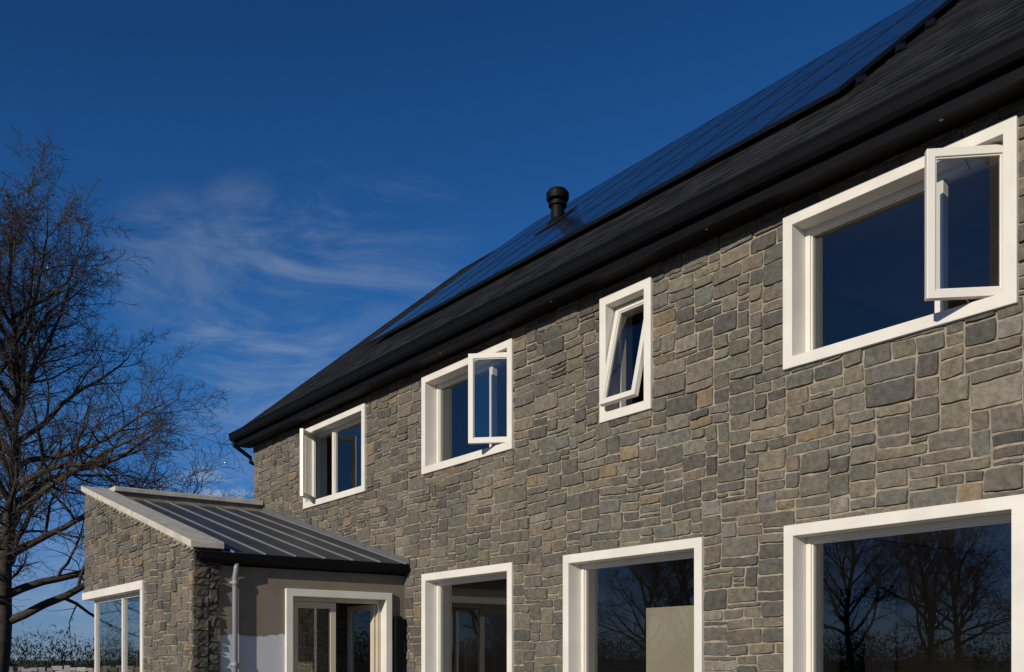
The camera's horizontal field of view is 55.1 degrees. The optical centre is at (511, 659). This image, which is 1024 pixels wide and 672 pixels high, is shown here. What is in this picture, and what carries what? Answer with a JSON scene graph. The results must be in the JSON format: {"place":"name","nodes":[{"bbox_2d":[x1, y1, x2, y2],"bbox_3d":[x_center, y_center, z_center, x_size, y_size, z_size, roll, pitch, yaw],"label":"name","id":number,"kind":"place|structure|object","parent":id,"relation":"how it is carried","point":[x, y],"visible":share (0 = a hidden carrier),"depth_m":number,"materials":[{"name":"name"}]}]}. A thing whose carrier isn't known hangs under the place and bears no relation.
{"place":"outdoors","nodes":[
{"label":"outdoors","id":0,"kind":"place"},
{"bbox_2d":[11,660,136,671],"bbox_3d":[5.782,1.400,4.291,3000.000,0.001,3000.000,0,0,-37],"label":"ground","id":1,"kind":"structure","parent":0,"point":[50,661],"depth_m":336.23,"materials":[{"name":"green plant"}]},
{"bbox_2d":[9,623,139,671],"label":"distant trees","id":2,"kind":"object","parent":1,"relation":"on","point":[109,660],"visible":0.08,"depth_m":110.07,"materials":[{"name":"brown plant"}]},
{"bbox_2d":[9,665,139,671],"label":"rubble wall","id":3,"kind":"structure","parent":1,"relation":"on","point":[70,668],"depth_m":48.59,"materials":[{"name":"stone"}]},
{"bbox_2d":[0,123,253,671],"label":"bare tree","id":4,"kind":"object","parent":1,"relation":"on","point":[13,359],"visible":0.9,"depth_m":27.90,"materials":[{"name":"brown plant"}]},
{"bbox_2d":[253,98,1023,671],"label":"facade stonework","id":5,"kind":"object","parent":1,"relation":"on","point":[953,414],"visible":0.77,"depth_m":9.57,"materials":[{"name":"stone"}]},
{"bbox_2d":[393,616,403,671],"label":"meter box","id":6,"kind":"object","parent":5,"relation":"attached to","point":[398,643],"visible":1,"depth_m":13.99,"materials":[{"name":"grey plastic"}]},
{"bbox_2d":[82,115,1023,671],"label":"window surrounds","id":7,"kind":"object","parent":5,"relation":"attached to","point":[878,187],"visible":0.55,"depth_m":8.90,"materials":[{"name":"white paint"}]},
{"bbox_2d":[94,144,1010,671],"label":"window frames","id":8,"kind":"structure","parent":7,"relation":"in","point":[934,188],"depth_m":8.75,"materials":[{"name":"white plastic"}]},
{"bbox_2d":[496,159,970,443],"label":"window stays","id":9,"kind":"object","parent":8,"relation":"attached to","point":[643,366],"depth_m":10.21,"materials":[{"name":"silver metal"}]},
{"bbox_2d":[85,492,262,671],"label":"porch mortar walls","id":10,"kind":"structure","parent":0,"point":[162,499],"depth_m":13.91,"materials":[{"name":"grey stone"}]},
{"bbox_2d":[197,550,409,575],"bbox_3d":[-2.716,-1.280,13.165,3.010,0.160,0.171,0,0,-37],"label":"porch gutter","id":11,"kind":"object","parent":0,"point":[288,562],"visible":1,"depth_m":13.05,"materials":[{"name":"black metal"}]},
{"bbox_2d":[221,565,404,671],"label":"porch render wall","id":12,"kind":"structure","parent":0,"point":[261,619],"depth_m":12.91,"materials":[{"name":"beige paint"}]},
{"bbox_2d":[229,563,238,671],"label":"porch downpipe","id":13,"kind":"object","parent":12,"relation":"attached to","point":[234,582],"visible":1,"depth_m":12.56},
{"bbox_2d":[327,378,405,495],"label":"gable walls","id":14,"kind":"structure","parent":0,"point":[349,474],"depth_m":19.84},
{"bbox_2d":[228,31,1023,465],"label":"gutter and fascia","id":15,"kind":"object","parent":14,"relation":"attached to","point":[978,85],"visible":0.84,"depth_m":9.05,"materials":[{"name":"black metal"}]},
{"bbox_2d":[246,0,1023,424],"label":"slate roof","id":16,"kind":"structure","parent":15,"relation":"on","point":[956,34],"depth_m":10.03,"materials":[{"name":"black stone"}]},
{"bbox_2d":[365,0,960,345],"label":"solar panel frames","id":17,"kind":"structure","parent":16,"relation":"on","point":[853,81],"depth_m":11.67,"materials":[{"name":"black metal"}]},
{"bbox_2d":[369,0,945,341],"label":"solar panels","id":18,"kind":"object","parent":17,"relation":"in","point":[835,80],"visible":0.98,"depth_m":12.94,"materials":[{"name":"glass"}]},
{"bbox_2d":[254,110,1023,671],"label":"mortar wall","id":19,"kind":"structure","parent":14,"relation":"attached to","point":[876,460],"depth_m":9.35,"materials":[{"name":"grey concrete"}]},
{"bbox_3d":[2.755,-6.417,12.220,6.661,0.058,19.840,-46,25,-27],"label":"roof","id":20,"kind":"object","parent":14,"relation":"on","visible":0},
{"bbox_2d":[457,248,497,272],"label":"ridge tiles","id":21,"kind":"object","parent":20,"relation":"on","point":[476,261],"visible":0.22,"depth_m":21.07,"materials":[{"name":"black"}]},
{"bbox_2d":[534,207,576,234],"bbox_3d":[0.700,-7.121,15.949,0.650,0.015,0.500,-46,25,-27],"label":"flue flashing","id":22,"kind":"object","parent":20,"relation":"attached to","point":[553,223],"visible":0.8,"depth_m":15.80,"materials":[{"name":"black metal"}]},
{"bbox_2d":[546,186,568,225],"bbox_3d":[0.744,-7.288,15.995,0.380,0.750,0.380,0,0,-37],"label":"roof flue","id":23,"kind":"object","parent":22,"relation":"on","point":[557,198],"visible":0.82,"depth_m":15.89,"materials":[{"name":"black metal"}]},
{"bbox_2d":[0,0,915,659],"label":"sky","id":24,"kind":"structure","parent":0,"point":[294,177],"materials":[{"name":"blue"}]},
{"bbox_2d":[646,605,693,671],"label":"interior light panels","id":25,"kind":"object","parent":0,"point":[669,639],"visible":0.64,"depth_m":11.16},
{"bbox_2d":[839,586,897,671],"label":"interior doors","id":26,"kind":"structure","parent":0,"point":[868,629],"depth_m":9.80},
{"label":"interior floor","id":27,"kind":"structure","parent":0,"visible":0},
{"bbox_2d":[327,164,1010,671],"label":"interior partitions","id":28,"kind":"object","parent":27,"relation":"on","point":[953,600],"visible":0.23,"depth_m":11.34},
{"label":"gravel path","id":29,"kind":"structure","parent":0,"visible":0},
{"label":"porch ceiling and floor","id":30,"kind":"structure","parent":29,"relation":"on","visible":0},
{"bbox_2d":[84,493,220,671],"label":"porch stonework","id":31,"kind":"object","parent":30,"relation":"on","point":[197,635],"visible":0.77,"depth_m":13.32,"materials":[{"name":"grey stone"}]},
{"bbox_2d":[81,486,262,548],"bbox_3d":[-4.439,-2.183,15.410,3.100,1.556,5.620,0,0,-37],"label":"parapet coping","id":32,"kind":"object","parent":31,"relation":"on","point":[180,531],"visible":0.92,"depth_m":14.75,"materials":[{"name":"concrete"}]},
{"bbox_2d":[134,500,402,563],"bbox_3d":[-4.136,-2.018,15.349,2.690,1.459,5.340,0,0,-37],"label":"zinc roof sheet","id":33,"kind":"object","parent":31,"relation":"on","point":[236,547],"visible":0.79,"depth_m":14.96,"materials":[{"name":"grey metal"}]},
{"bbox_2d":[144,499,406,563],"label":"standing seams","id":34,"kind":"object","parent":33,"relation":"on","point":[275,547],"visible":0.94,"depth_m":15.03,"materials":[{"name":"metal"}]},
{"bbox_2d":[263,508,408,563],"bbox_3d":[-3.054,-2.085,16.139,0.013,1.474,5.320,0,0,-37],"label":"roof flashing","id":35,"kind":"object","parent":31,"relation":"attached to","point":[386,553],"visible":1,"depth_m":15.71,"materials":[{"name":"grey metal"}]},
{"bbox_2d":[293,597,380,671],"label":"patio door frames","id":36,"kind":"structure","parent":30,"relation":"on","point":[375,631],"depth_m":13.92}
]}

